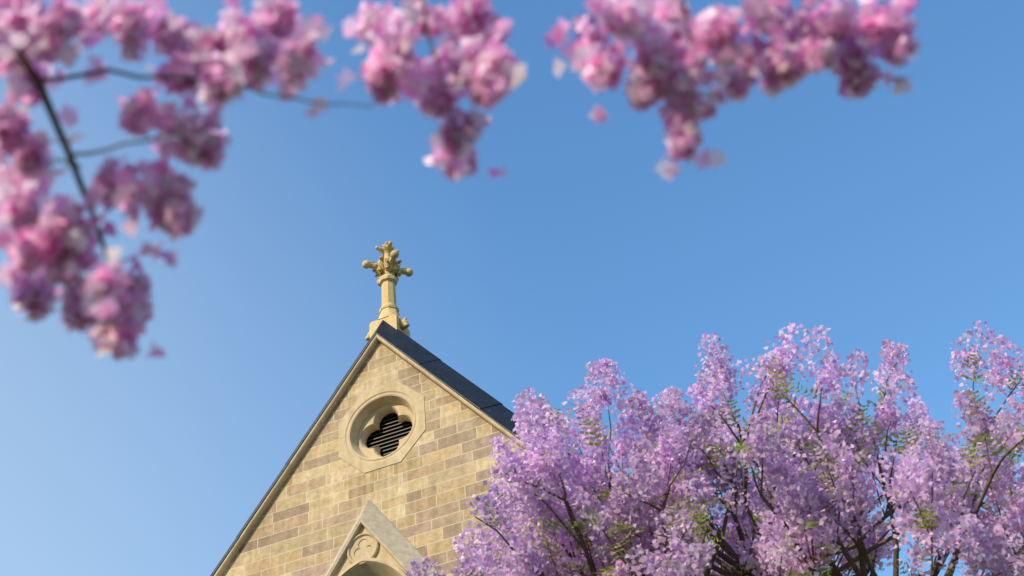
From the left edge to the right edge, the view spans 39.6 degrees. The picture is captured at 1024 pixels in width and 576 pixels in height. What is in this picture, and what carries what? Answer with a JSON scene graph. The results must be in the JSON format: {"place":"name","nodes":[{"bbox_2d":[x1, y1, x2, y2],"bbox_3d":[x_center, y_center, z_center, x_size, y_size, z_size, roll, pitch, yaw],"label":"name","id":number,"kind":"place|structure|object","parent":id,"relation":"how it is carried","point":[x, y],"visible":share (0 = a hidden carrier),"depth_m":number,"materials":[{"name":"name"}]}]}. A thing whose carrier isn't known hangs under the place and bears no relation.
{"place":"outdoors","nodes":[
{"label":"outdoors","id":0,"kind":"place"},
{"bbox_2d":[338,557,406,575],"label":"arch molding","id":1,"kind":"structure","parent":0,"point":[376,567],"depth_m":22.41,"materials":[{"name":"beige stone"}]},
{"bbox_2d":[325,499,439,575],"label":"gable molding","id":2,"kind":"structure","parent":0,"point":[389,537],"depth_m":22.66,"materials":[{"name":"beige stone"}]},
{"bbox_2d":[222,342,585,575],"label":"gable wall ashlar blocks","id":3,"kind":"structure","parent":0,"point":[389,514],"depth_m":24.23,"materials":[{"name":"beige stone"}]},
{"bbox_2d":[214,334,524,575],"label":"gable coping","id":4,"kind":"object","parent":3,"relation":"attached to","point":[263,507],"visible":0.71,"depth_m":25.13,"materials":[{"name":"beige stone"}]},
{"bbox_2d":[338,381,425,472],"bbox_3d":[-2.225,2.524,25.082,1.700,1.700,0.350,-19,-41,15],"label":"window surround","id":5,"kind":"object","parent":3,"relation":"in","point":[364,416],"visible":1,"depth_m":25.18,"materials":[{"name":"stone"}]},
{"bbox_2d":[366,413,412,456],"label":"roundel louvres","id":6,"kind":"object","parent":5,"relation":"attached to","point":[389,434],"visible":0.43,"depth_m":25.36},
{"bbox_2d":[210,320,718,575],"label":"roof","id":7,"kind":"structure","parent":3,"relation":"on","point":[484,402],"depth_m":25.12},
{"bbox_2d":[0,0,920,361],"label":"blossom branches","id":8,"kind":"object","parent":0,"point":[832,38],"depth_m":2.49,"materials":[{"name":"pink plant"}]},
{"bbox_2d":[0,0,1023,575],"label":"sky","id":9,"kind":"structure","parent":0,"point":[878,217],"materials":[{"name":"blue"}]},
{"bbox_2d":[404,320,1023,575],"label":"jacaranda tree","id":10,"kind":"object","parent":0,"point":[990,544],"depth_m":12.06,"materials":[{"name":"purple plant"}]},
{"bbox_2d":[544,406,888,564],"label":"jacaranda tree seed pods","id":11,"kind":"object","parent":10,"relation":"attached to","point":[772,501],"visible":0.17,"depth_m":11.81,"materials":[{"name":"brown plant"}]},
{"label":"lawn","id":12,"kind":"structure","parent":0,"visible":0},
{"bbox_2d":[335,526,404,575],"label":"tympanum","id":13,"kind":"object","parent":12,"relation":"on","point":[365,543],"visible":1,"depth_m":22.61,"materials":[{"name":"beige stone"}]},
{"bbox_2d":[226,346,517,575],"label":"mortar joints","id":14,"kind":"object","parent":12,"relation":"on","point":[491,477],"visible":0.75,"depth_m":24.23,"materials":[{"name":"beige concrete"}]},
{"bbox_2d":[362,241,412,358],"bbox_3d":[-2.366,0.232,27.334,0.926,2.905,0.787,-19,-41,15],"label":"cross finial","id":15,"kind":"object","parent":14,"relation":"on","point":[388,269],"visible":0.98,"depth_m":27.48,"materials":[{"name":"stone"}]}
]}

